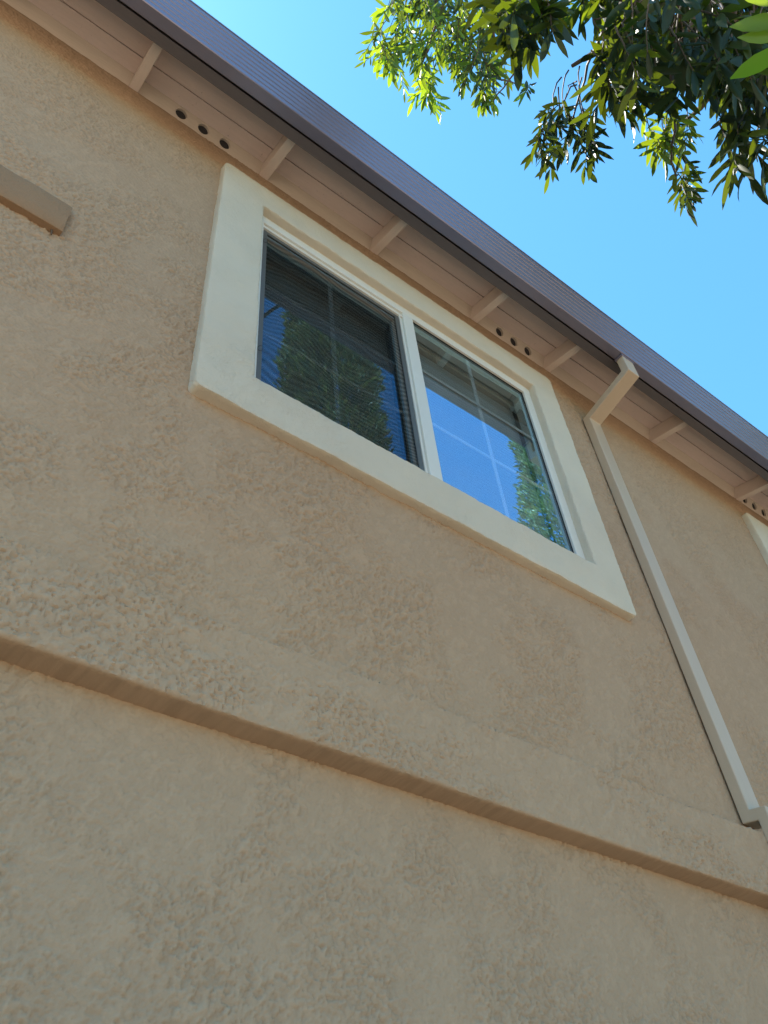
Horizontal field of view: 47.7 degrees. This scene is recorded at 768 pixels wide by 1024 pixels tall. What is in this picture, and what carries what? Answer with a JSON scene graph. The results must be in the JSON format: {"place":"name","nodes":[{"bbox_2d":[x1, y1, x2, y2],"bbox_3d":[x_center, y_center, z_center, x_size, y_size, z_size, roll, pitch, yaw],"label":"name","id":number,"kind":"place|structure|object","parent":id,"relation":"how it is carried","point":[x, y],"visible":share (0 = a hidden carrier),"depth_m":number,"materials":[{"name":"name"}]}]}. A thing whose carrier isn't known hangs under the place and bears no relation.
{"place":"outdoors","nodes":[
{"label":"outdoors","id":0,"kind":"place"},
{"bbox_2d":[192,0,767,435],"label":"sky","id":1,"kind":"structure","parent":0,"point":[694,295],"materials":[{"name":"blue"}]},
{"label":"ground","id":2,"kind":"structure","parent":0,"visible":0},
{"bbox_2d":[0,0,767,1023],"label":"stucco house","id":3,"kind":"structure","parent":2,"relation":"on","point":[382,584],"depth_m":2.39,"materials":[{"name":"paint"}]},
{"bbox_2d":[188,163,635,620],"bbox_3d":[0.126,-0.482,3.433,1.889,1.560,0.115,27,-55,-28],"label":"window","id":4,"kind":"structure","parent":3,"relation":"in","point":[303,338],"depth_m":3.30,"materials":[{"name":"plastic"}]},
{"bbox_2d":[742,513,767,565],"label":"window","id":5,"kind":"structure","parent":3,"relation":"in","point":[758,530],"depth_m":5.08,"materials":[{"name":"paint"}]},
{"bbox_2d":[354,0,767,226],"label":"broadleaf tree","id":6,"kind":"object","parent":2,"relation":"on","point":[713,52],"visible":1,"depth_m":1.83,"materials":[{"name":"green plant"}]}
]}

